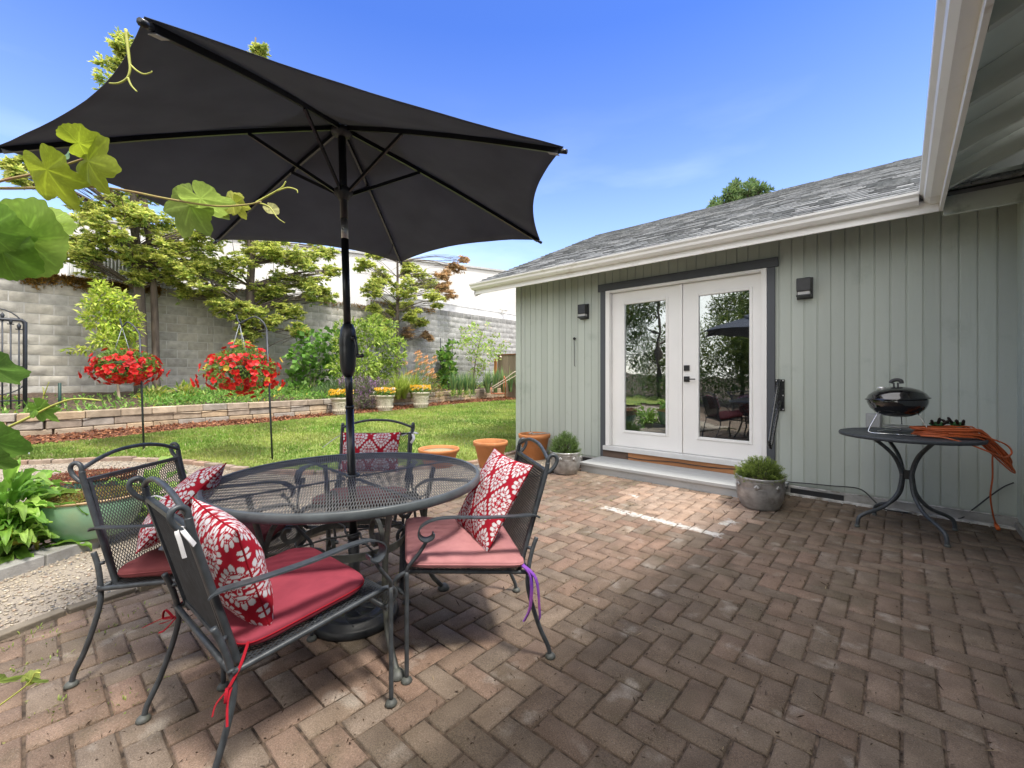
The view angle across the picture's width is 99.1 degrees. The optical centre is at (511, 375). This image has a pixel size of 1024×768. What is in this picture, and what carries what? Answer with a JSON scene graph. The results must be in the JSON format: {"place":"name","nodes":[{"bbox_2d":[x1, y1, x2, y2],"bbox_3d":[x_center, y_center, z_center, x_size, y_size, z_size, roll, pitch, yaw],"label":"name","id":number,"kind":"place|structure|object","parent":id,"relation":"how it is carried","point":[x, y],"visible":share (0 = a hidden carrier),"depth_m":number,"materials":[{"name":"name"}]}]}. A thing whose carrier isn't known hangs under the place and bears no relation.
{"place":"outdoors","nodes":[
{"label":"outdoors","id":0,"kind":"place"},
{"bbox_2d":[28,539,54,551],"bbox_3d":[-4.744,1.178,4.618,4.820,0.001,2.271,0,0,42],"label":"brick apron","id":1,"kind":"object","parent":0,"point":[46,541],"depth_m":3.03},
{"bbox_2d":[0,28,297,705],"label":"grape vine","id":2,"kind":"object","parent":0,"point":[35,233],"visible":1,"depth_m":0.97,"materials":[{"name":"green plant"}]},
{"bbox_2d":[0,384,492,422],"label":"garden bed","id":3,"kind":"object","parent":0,"point":[52,398],"visible":0.12,"depth_m":8.56,"materials":[{"name":"soil"}]},
{"bbox_2d":[0,308,27,410],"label":"iron gate panel","id":4,"kind":"structure","parent":3,"relation":"on","point":[24,386],"depth_m":7.28,"materials":[{"name":"black metal"}]},
{"bbox_2d":[58,383,61,406],"bbox_3d":[-8.067,0.430,7.781,0.038,0.614,0.044,0,0,42],"label":"garden stake","id":5,"kind":"object","parent":3,"relation":"on","point":[59,392],"visible":0.65,"depth_m":7.78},
{"bbox_2d":[58,279,146,400],"bbox_3d":[-7.811,-0.697,8.387,0.961,2.396,1.292,0,0,42],"label":"sapling","id":6,"kind":"object","parent":3,"relation":"on","point":[110,335],"visible":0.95,"depth_m":8.36,"materials":[{"name":"green plant"}]},
{"bbox_2d":[0,27,232,394],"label":"cypress tree","id":7,"kind":"object","parent":3,"relation":"on","point":[83,252],"visible":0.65,"depth_m":8.89,"materials":[{"name":"green plant"}]},
{"bbox_2d":[135,384,173,402],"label":"shrub","id":8,"kind":"object","parent":3,"relation":"on","point":[152,389],"visible":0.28,"depth_m":8.86,"materials":[{"name":"green plant"}]},
{"bbox_2d":[167,380,203,400],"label":"shrub","id":9,"kind":"object","parent":3,"relation":"on","point":[186,387],"visible":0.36,"depth_m":9.21,"materials":[{"name":"green plant"}]},
{"bbox_2d":[0,380,492,413],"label":"ground cover","id":10,"kind":"object","parent":3,"relation":"on","point":[165,398],"visible":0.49,"depth_m":8.95,"materials":[{"name":"green plant"}]},
{"bbox_2d":[168,37,341,383],"bbox_3d":[-6.173,-4.043,10.904,2.088,9.001,3.962,0,0,42],"label":"cypress tree","id":11,"kind":"object","parent":3,"relation":"on","point":[272,252],"visible":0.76,"depth_m":10.77,"materials":[{"name":"green plant"}]},
{"bbox_2d":[280,322,340,396],"bbox_3d":[-5.232,-0.287,11.776,1.604,2.290,1.670,0,0,-10],"label":"climbing vine","id":12,"kind":"object","parent":3,"relation":"on","point":[296,368],"visible":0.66,"depth_m":11.64,"materials":[{"name":"green plant"}]},
{"bbox_2d":[311,378,343,398],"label":"shrub","id":13,"kind":"object","parent":3,"relation":"on","point":[328,386],"visible":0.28,"depth_m":10.96,"materials":[{"name":"green plant"}]},
{"bbox_2d":[325,312,408,394],"bbox_3d":[-4.051,-0.572,12.270,1.576,2.469,2.478,0,0,42],"label":"shrub","id":14,"kind":"object","parent":3,"relation":"on","point":[375,367],"visible":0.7,"depth_m":12.15,"materials":[{"name":"green plant"}]},
{"bbox_2d":[380,368,424,398],"bbox_3d":[-3.050,0.179,12.418,1.380,0.946,1.867,0,0,42],"label":"daylily","id":15,"kind":"object","parent":3,"relation":"on","point":[402,385],"visible":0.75,"depth_m":12.28,"materials":[{"name":"green plant"}]},
{"bbox_2d":[352,253,470,386],"bbox_3d":[-3.188,-2.603,14.472,2.263,6.096,5.220,0,0,42],"label":"tree","id":16,"kind":"object","parent":3,"relation":"on","point":[374,288],"visible":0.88,"depth_m":14.21,"materials":[{"name":"green plant"}]},
{"bbox_2d":[402,350,436,390],"bbox_3d":[-2.908,-0.172,14.016,0.603,1.373,1.654,0,0,42],"label":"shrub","id":17,"kind":"object","parent":3,"relation":"on","point":[426,362],"visible":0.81,"depth_m":14.03,"materials":[{"name":"orange plant"}]},
{"bbox_2d":[419,371,445,398],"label":"shrub","id":18,"kind":"object","parent":3,"relation":"on","point":[434,380],"visible":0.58,"depth_m":13.62,"materials":[{"name":"green plant"}]},
{"bbox_2d":[440,338,452,387],"bbox_3d":[-2.383,-0.287,15.864,0.031,2.154,0.584,0,0,42],"label":"trellis","id":19,"kind":"object","parent":3,"relation":"on","point":[444,350],"visible":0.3,"depth_m":15.64,"materials":[{"name":"metal"}]},
{"bbox_2d":[433,338,458,388],"bbox_3d":[-2.329,-0.438,15.704,0.831,1.900,1.001,0,0,42],"label":"climbing vine","id":20,"kind":"object","parent":19,"relation":"attached to","point":[448,366],"visible":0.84,"depth_m":15.60,"materials":[{"name":"green plant"}]},
{"bbox_2d":[449,368,478,394],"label":"iris","id":21,"kind":"object","parent":3,"relation":"on","point":[459,383],"visible":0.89,"depth_m":14.27,"materials":[{"name":"green plant"}]},
{"bbox_2d":[454,321,510,388],"bbox_3d":[-1.071,-0.837,16.552,1.360,2.611,2.740,0,0,42],"label":"dogwood","id":22,"kind":"object","parent":3,"relation":"on","point":[466,340],"visible":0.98,"depth_m":16.34,"materials":[{"name":"green plant"}]},
{"bbox_2d":[483,367,515,392],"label":"iris","id":23,"kind":"object","parent":3,"relation":"on","point":[494,378],"visible":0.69,"depth_m":15.67,"materials":[{"name":"green plant"}]},
{"bbox_2d":[13,399,516,472],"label":"lawn","id":24,"kind":"structure","parent":0,"point":[432,436],"depth_m":7.29,"materials":[{"name":"green plant"}]},
{"bbox_2d":[119,319,144,448],"bbox_3d":[-5.196,0.132,5.967,0.349,1.834,0.024,0,0,0],"label":"shepherd hook","id":25,"kind":"object","parent":24,"relation":"on","point":[142,407],"visible":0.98,"depth_m":5.96,"materials":[{"name":"metal"}]},
{"bbox_2d":[78,327,170,385],"bbox_3d":[-5.261,-0.268,5.960,1.022,0.804,0.858,0,0,6],"label":"hanging basket","id":26,"kind":"object","parent":25,"relation":"hanging from","point":[120,365],"visible":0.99,"depth_m":5.76,"materials":[{"name":"metal"}]},
{"bbox_2d":[235,315,272,458],"bbox_3d":[-3.333,0.169,5.646,0.491,1.926,0.024,0,0,0],"label":"shepherd hook","id":27,"kind":"object","parent":24,"relation":"on","point":[261,320],"visible":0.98,"depth_m":5.64,"materials":[{"name":"metal"}]},
{"bbox_2d":[190,323,285,398],"bbox_3d":[-3.523,-0.197,5.608,1.046,0.969,1.089,0,0,-11],"label":"hanging basket","id":28,"kind":"object","parent":27,"relation":"hanging from","point":[248,372],"visible":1,"depth_m":5.44,"materials":[{"name":"metal"}]},
{"bbox_2d":[418,445,459,468],"bbox_3d":[-0.968,1.073,5.780,0.544,0.235,0.544,0,0,42],"label":"terracotta bowl","id":29,"kind":"object","parent":24,"relation":"on","point":[448,450],"visible":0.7,"depth_m":5.72,"materials":[{"name":"orange ceramic"}]},
{"bbox_2d":[491,371,515,396],"bbox_3d":[-0.252,0.277,14.600,0.932,0.880,0.044,0,0,0],"label":"stair railing","id":30,"kind":"object","parent":24,"relation":"on","point":[503,385],"visible":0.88,"depth_m":14.59,"materials":[{"name":"wood"}]},
{"bbox_2d":[0,0,935,269],"label":"sky","id":31,"kind":"structure","parent":0,"point":[656,106],"materials":[{"name":"blue"}]},
{"bbox_2d":[0,468,1023,767],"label":"patio","id":32,"kind":"structure","parent":0,"point":[878,726],"depth_m":1.82,"materials":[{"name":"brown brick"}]},
{"bbox_2d":[1,600,149,717],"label":"weed","id":33,"kind":"object","parent":32,"relation":"on","point":[58,698],"visible":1,"depth_m":1.85,"materials":[{"name":"green plant"}]},
{"bbox_2d":[63,442,305,691],"bbox_3d":[-1.394,0.749,1.965,0.697,0.882,0.682,0,0,0],"label":"patio chair","id":34,"kind":"object","parent":32,"relation":"on","point":[101,528],"visible":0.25,"depth_m":1.77,"materials":[{"name":"metal"}]},
{"bbox_2d":[117,522,285,577],"bbox_3d":[-1.350,0.758,1.965,0.463,0.112,0.536,0,0,0],"label":"seat cushion","id":35,"kind":"object","parent":34,"relation":"on","point":[153,562],"visible":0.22,"depth_m":1.73,"materials":[{"name":"fabric"}]},
{"bbox_2d":[135,463,226,553],"bbox_3d":[-1.463,0.566,1.930,0.299,0.380,0.474,0,0,-40],"label":"throw pillow","id":36,"kind":"object","parent":35,"relation":"on","point":[192,485],"visible":0.62,"depth_m":1.82,"materials":[{"name":"fabric"}]},
{"bbox_2d":[0,493,467,640],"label":"patio edging","id":37,"kind":"object","parent":32,"relation":"on","point":[26,625],"visible":0.16,"depth_m":2.19,"materials":[{"name":"stone"}]},
{"bbox_2d":[126,476,397,767],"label":"patio chair","id":38,"kind":"object","parent":32,"relation":"on","point":[199,591],"visible":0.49,"depth_m":1.37,"materials":[{"name":"metal"}]},
{"bbox_2d":[143,547,363,726],"bbox_3d":[-0.893,0.818,1.549,0.748,0.216,0.548,0,0,42],"label":"seat cushion","id":39,"kind":"object","parent":38,"relation":"on","point":[304,593],"visible":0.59,"depth_m":1.48,"materials":[{"name":"fabric"}]},
{"bbox_2d":[151,495,272,625],"bbox_3d":[-0.956,0.593,1.386,0.511,0.393,0.276,0,0,42],"label":"throw pillow","id":40,"kind":"object","parent":39,"relation":"on","point":[232,549],"visible":0.82,"depth_m":1.29,"materials":[{"name":"fabric"}]},
{"bbox_2d":[196,452,479,681],"bbox_3d":[-0.771,0.833,2.113,1.230,0.715,1.230,0,0,42],"label":"patio table","id":41,"kind":"object","parent":32,"relation":"on","point":[332,516],"visible":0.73,"depth_m":1.89,"materials":[{"name":"black metal"}]},
{"bbox_2d":[294,419,417,543],"bbox_3d":[-0.950,0.749,2.824,0.683,0.882,0.697,0,0,-3],"label":"patio chair","id":42,"kind":"object","parent":32,"relation":"on","point":[409,436],"visible":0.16,"depth_m":3.04,"materials":[{"name":"metal"}]},
{"bbox_2d":[311,486,405,505],"bbox_3d":[-0.948,0.760,2.780,0.526,0.099,0.463,0,0,-3],"label":"seat cushion","id":43,"kind":"object","parent":42,"relation":"on","point":[361,496],"visible":0.26,"depth_m":2.60,"materials":[{"name":"fabric"}]},
{"bbox_2d":[322,432,418,471],"bbox_3d":[-0.995,0.525,3.047,0.662,0.264,0.182,0,0,-3],"label":"throw pillow","id":44,"kind":"object","parent":42,"relation":"on","point":[375,442],"visible":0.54,"depth_m":3.00,"materials":[{"name":"fabric"}]},
{"bbox_2d":[314,532,398,641],"bbox_3d":[-0.770,0.985,2.150,0.412,0.411,0.412,0,0,42],"label":"umbrella base","id":45,"kind":"object","parent":32,"relation":"on","point":[364,620],"visible":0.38,"depth_m":2.02,"materials":[{"name":"plastic"}]},
{"bbox_2d":[0,16,567,535],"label":"patio umbrella","id":46,"kind":"object","parent":45,"relation":"in","point":[374,174],"visible":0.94,"depth_m":2.00,"materials":[{"name":"fabric"}]},
{"bbox_2d":[393,437,558,685],"bbox_3d":[-0.195,0.749,2.058,0.697,0.882,0.682,0,0,-14],"label":"patio chair","id":47,"kind":"object","parent":32,"relation":"on","point":[405,571],"visible":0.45,"depth_m":1.86,"materials":[{"name":"metal"}]},
{"bbox_2d":[405,517,540,621],"bbox_3d":[-0.210,0.863,2.021,0.553,0.301,0.590,0,0,-14],"label":"seat cushion","id":48,"kind":"object","parent":47,"relation":"on","point":[454,543],"visible":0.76,"depth_m":1.84,"materials":[{"name":"red fabric"}]},
{"bbox_2d":[455,448,532,551],"bbox_3d":[-0.101,0.570,2.080,0.223,0.378,0.445,0,0,-25],"label":"throw pillow","id":49,"kind":"object","parent":48,"relation":"on","point":[496,490],"visible":0.89,"depth_m":1.97,"materials":[{"name":"fabric"}]},
{"bbox_2d":[0,471,1023,767],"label":"joint moss","id":50,"kind":"object","parent":32,"relation":"on","point":[598,635],"visible":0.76,"depth_m":1.91,"materials":[{"name":"green plant"}]},
{"bbox_2d":[548,430,581,474],"bbox_3d":[0.655,0.923,5.357,0.433,0.535,0.438,0,0,42],"label":"potted shrub","id":51,"kind":"object","parent":32,"relation":"on","point":[569,461],"visible":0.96,"depth_m":5.24,"materials":[{"name":"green plant"}]},
{"bbox_2d":[580,456,788,497],"bbox_3d":[1.831,1.139,4.959,2.160,0.122,0.544,0,0,42],"label":"door step","id":52,"kind":"object","parent":32,"relation":"on","point":[719,483],"depth_m":4.87,"materials":[{"name":"grey paint"}]},
{"bbox_2d":[732,454,788,511],"bbox_3d":[2.261,0.951,3.969,0.463,0.478,0.466,0,0,42],"label":"potted shrub","id":53,"kind":"object","parent":32,"relation":"on","point":[759,487],"visible":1,"depth_m":3.85,"materials":[{"name":"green plant"}]},
{"bbox_2d":[839,427,988,547],"bbox_3d":[3.065,0.819,3.383,0.854,0.742,0.854,0,0,42],"label":"bistro table","id":54,"kind":"object","parent":32,"relation":"on","point":[864,433],"visible":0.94,"depth_m":3.35,"materials":[{"name":"metal"}]},
{"bbox_2d":[865,378,931,435],"bbox_3d":[3.008,0.232,3.410,0.395,0.432,0.399,0,0,42],"label":"kettle grill","id":55,"kind":"object","parent":54,"relation":"on","point":[898,401],"visible":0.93,"depth_m":3.31,"materials":[{"name":"black metal"}]},
{"bbox_2d":[909,425,1015,530],"bbox_3d":[3.405,0.779,3.178,0.848,0.822,0.389,0,0,-8],"label":"extension cord","id":56,"kind":"object","parent":54,"relation":"on","point":[993,448],"visible":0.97,"depth_m":3.12,"materials":[{"name":"orange rubber"}]},
{"bbox_2d":[929,417,948,425],"bbox_3d":[3.208,0.343,3.280,0.111,0.069,0.107,0,0,42],"label":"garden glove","id":57,"kind":"object","parent":56,"relation":"on","point":[937,423],"visible":1,"depth_m":3.27,"materials":[{"name":"green fabric"}]},
{"bbox_2d":[941,417,965,425],"bbox_3d":[3.335,0.343,3.298,0.132,0.069,0.115,0,0,42],"label":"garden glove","id":58,"kind":"object","parent":56,"relation":"on","point":[957,423],"visible":0.91,"depth_m":3.28,"materials":[{"name":"green fabric"}]},
{"bbox_3d":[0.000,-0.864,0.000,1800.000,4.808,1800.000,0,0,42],"label":"ground","id":59,"kind":"structure","parent":0,"visible":0},
{"bbox_2d":[67,247,175,288],"bbox_3d":[-8.744,-2.110,9.871,0.064,1.400,1.842,0,0,42],"label":"corrugated panel","id":60,"kind":"object","parent":59,"relation":"on","point":[110,263],"visible":0.03,"depth_m":9.69,"materials":[{"name":"metal"}]},
{"bbox_2d":[0,388,504,435],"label":"retaining wall","id":61,"kind":"structure","parent":59,"relation":"on","point":[106,419],"depth_m":8.13,"materials":[{"name":"stone"}]},
{"bbox_2d":[0,273,515,393],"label":"block wall","id":62,"kind":"structure","parent":59,"relation":"on","point":[193,333],"depth_m":10.25,"materials":[{"name":"grey concrete"}]},
{"bbox_2d":[21,450,515,474],"bbox_3d":[-3.131,1.092,5.431,7.042,0.241,1.053,0,0,-15],"label":"lawn edging","id":63,"kind":"object","parent":59,"relation":"on","point":[142,459],"visible":0.33,"depth_m":5.29,"materials":[{"name":"stone"}]},
{"bbox_2d":[23,396,515,444],"bbox_3d":[-5.521,0.887,8.875,2.453,0.170,23.870,0,0,38],"label":"mulch strip","id":64,"kind":"object","parent":59,"relation":"on","point":[112,432],"visible":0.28,"depth_m":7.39,"materials":[{"name":"brown wood"}]},
{"bbox_2d":[328,388,353,414],"bbox_3d":[-4.008,0.595,10.250,0.592,0.616,0.588,0,0,42],"label":"cream urn","id":65,"kind":"object","parent":64,"relation":"on","point":[338,398],"visible":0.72,"depth_m":10.09,"materials":[{"name":"stone"}]},
{"bbox_2d":[337,377,365,404],"bbox_3d":[-4.108,0.409,11.090,0.550,0.911,0.735,0,0,42],"label":"salvia","id":66,"kind":"object","parent":64,"relation":"on","point":[342,382],"visible":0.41,"depth_m":11.00,"materials":[{"name":"purple plant"}]},
{"bbox_2d":[353,373,389,409],"bbox_3d":[-3.704,0.468,11.325,0.681,1.075,1.103,0,0,42],"label":"salvia","id":67,"kind":"object","parent":64,"relation":"on","point":[366,400],"visible":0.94,"depth_m":11.26,"materials":[{"name":"purple plant"}]},
{"bbox_2d":[373,387,396,410],"bbox_3d":[-3.261,0.585,11.226,0.592,0.628,0.614,0,0,42],"label":"cream urn","id":68,"kind":"object","parent":64,"relation":"on","point":[385,396],"visible":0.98,"depth_m":11.06,"materials":[{"name":"stone"}]},
{"bbox_2d":[410,384,430,407],"bbox_3d":[-2.555,0.560,12.205,0.625,0.668,0.630,0,0,42],"label":"cream urn","id":69,"kind":"object","parent":64,"relation":"on","point":[420,394],"visible":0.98,"depth_m":12.02,"materials":[{"name":"stone"}]},
{"bbox_2d":[449,389,475,398],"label":"shrub","id":70,"kind":"object","parent":64,"relation":"on","point":[470,391],"visible":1,"depth_m":13.92,"materials":[{"name":"green plant"}]},
{"bbox_2d":[0,452,550,629],"bbox_3d":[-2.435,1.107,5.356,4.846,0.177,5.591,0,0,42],"label":"gravel","id":71,"kind":"structure","parent":59,"relation":"on","point":[13,609],"depth_m":2.70,"materials":[{"name":"beige gravel"}]},
{"bbox_2d":[0,457,91,563],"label":"leafy plant","id":72,"kind":"object","parent":71,"relation":"on","point":[21,533],"visible":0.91,"depth_m":2.76,"materials":[{"name":"green plant"}]},
{"bbox_2d":[0,515,144,580],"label":"concrete curb","id":73,"kind":"structure","parent":71,"relation":"on","point":[43,556],"depth_m":2.76,"materials":[{"name":"grey concrete"}]},
{"bbox_2d":[28,485,142,542],"bbox_3d":[-2.963,0.950,3.060,0.451,0.330,0.608,0,0,42],"label":"glazed pot","id":74,"kind":"object","parent":73,"relation":"on","point":[73,522],"visible":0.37,"depth_m":2.91,"materials":[{"name":"green ceramic"}]},
{"bbox_2d":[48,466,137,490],"bbox_3d":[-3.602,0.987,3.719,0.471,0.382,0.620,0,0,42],"label":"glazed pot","id":75,"kind":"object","parent":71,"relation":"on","point":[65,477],"visible":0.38,"depth_m":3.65,"materials":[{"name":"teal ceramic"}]},
{"bbox_2d":[102,455,186,518],"bbox_3d":[-2.918,0.965,3.534,0.623,0.582,0.651,0,0,-14],"label":"leafy plant","id":76,"kind":"object","parent":71,"relation":"on","point":[163,457],"visible":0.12,"depth_m":3.56,"materials":[{"name":"green plant"}]},
{"bbox_2d":[518,432,550,460],"bbox_3d":[0.322,1.010,6.280,0.464,0.360,0.464,0,0,42],"label":"terracotta pot","id":77,"kind":"object","parent":71,"relation":"on","point":[532,450],"visible":0.8,"depth_m":6.12,"materials":[{"name":"ceramic"}]},
{"bbox_2d":[529,432,549,434],"bbox_3d":[0.389,0.825,6.256,0.305,0.034,0.094,0,0,5],"label":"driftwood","id":78,"kind":"object","parent":77,"relation":"on","point":[532,433],"visible":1,"depth_m":6.21,"materials":[{"name":"beige wood"}]},
{"bbox_2d":[58,213,515,313],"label":"stucco building","id":79,"kind":"structure","parent":59,"relation":"on","point":[491,301],"depth_m":18.43,"materials":[{"name":"white paint"}]},
{"bbox_2d":[370,293,515,320],"bbox_3d":[-0.161,-2.390,19.325,0.100,0.760,13.400,0,0,42],"label":"parapet flashing","id":80,"kind":"object","parent":79,"relation":"attached to","point":[470,310],"visible":0.18,"depth_m":17.23,"materials":[{"name":"white metal"}]},
{"bbox_2d":[494,353,515,397],"bbox_3d":[2.115,0.015,14.863,7.460,1.750,0.140,0,0,42],"label":"board fence","id":81,"kind":"object","parent":59,"relation":"on","point":[505,362],"visible":0.09,"depth_m":16.92,"materials":[{"name":"beige wood"}]},
{"bbox_2d":[706,176,782,207],"bbox_3d":[13.972,-5.520,26.029,5.449,13.431,2.985,0,0,1],"label":"distant tree","id":82,"kind":"object","parent":59,"relation":"on","point":[735,191],"visible":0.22,"depth_m":25.48,"materials":[{"name":"green plant"}]},
{"bbox_2d":[469,0,1023,540],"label":"house","id":83,"kind":"structure","parent":59,"relation":"on","point":[913,268],"depth_m":4.20,"materials":[{"name":"grey wood"}]},
{"bbox_2d":[577,304,588,319],"bbox_3d":[0.985,-0.895,6.053,0.136,0.210,0.099,0,0,42],"label":"wall lamp","id":84,"kind":"object","parent":83,"relation":"attached to","point":[583,311],"visible":1,"depth_m":6.02,"materials":[{"name":"black plastic"}]},
{"bbox_2d":[626,301,658,431],"bbox_3d":[2.124,-0.081,5.452,2.300,1.942,0.080,0,0,42],"label":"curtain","id":85,"kind":"object","parent":83,"relation":"hanging from","point":[640,321],"visible":0.69,"depth_m":5.85,"materials":[{"name":"fabric"}]},
{"bbox_2d":[612,285,677,451],"bbox_3d":[1.687,-0.089,5.570,0.890,2.025,0.054,0,0,42],"label":"door","id":86,"kind":"structure","parent":83,"relation":"in","point":[668,441],"depth_m":5.55,"materials":[{"name":"paint"}]},
{"bbox_2d":[625,456,734,469],"bbox_3d":[1.966,1.034,5.190,1.339,0.046,0.010,0,0,42],"label":"threshold","id":87,"kind":"object","parent":83,"relation":"attached to","point":[681,463],"visible":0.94,"depth_m":5.15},
{"bbox_2d":[683,273,760,460],"bbox_3d":[2.355,-0.089,4.940,0.842,2.025,0.104,0,0,42],"label":"door","id":88,"kind":"structure","parent":83,"relation":"in","point":[695,444],"depth_m":4.99,"materials":[{"name":"paint"}]},
{"bbox_2d":[729,401,748,440],"bbox_3d":[3.367,0.415,5.454,1.010,0.950,0.820,0,0,42],"label":"armchair","id":89,"kind":"object","parent":83,"relation":"on","point":[738,420],"visible":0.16,"depth_m":5.44,"materials":[{"name":"metal"}]},
{"bbox_2d":[767,379,784,449],"bbox_3d":[2.619,0.369,4.343,0.084,0.683,0.470,0,0,42],"label":"grab rail","id":90,"kind":"object","parent":83,"relation":"attached to","point":[778,406],"visible":1,"depth_m":4.38,"materials":[{"name":"metal"}]},
{"bbox_2d":[796,277,812,299],"bbox_3d":[2.905,-0.875,4.337,0.136,0.210,0.099,0,0,42],"label":"wall lamp","id":91,"kind":"object","parent":83,"relation":"attached to","point":[804,288],"visible":1,"depth_m":4.31,"materials":[{"name":"black plastic"}]},
{"bbox_2d":[866,413,881,427],"bbox_3d":[3.314,0.410,3.997,0.112,0.135,0.061,0,0,42],"label":"outlet box","id":92,"kind":"object","parent":83,"relation":"attached to","point":[877,423],"visible":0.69,"depth_m":3.97,"materials":[{"name":"grey plastic"}]},
{"bbox_2d":[785,481,1013,518],"bbox_3d":[3.277,1.015,3.914,1.651,0.357,0.214,0,0,42],"label":"cable","id":93,"kind":"object","parent":83,"relation":"attached to","point":[980,503],"visible":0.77,"depth_m":3.79,"materials":[{"name":"black rubber"}]},
{"bbox_3d":[-0.270,1.163,5.480,0.392,0.046,0.400,0,0,42],"label":"stepping stone","id":94,"kind":"object","parent":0,"visible":0},
{"bbox_2d":[473,438,507,467],"bbox_3d":[-0.270,0.978,5.480,0.436,0.325,0.436,0,0,42],"label":"terracotta pot","id":95,"kind":"object","parent":94,"relation":"on","point":[484,448],"visible":0.74,"depth_m":5.34,"materials":[{"name":"ceramic"}]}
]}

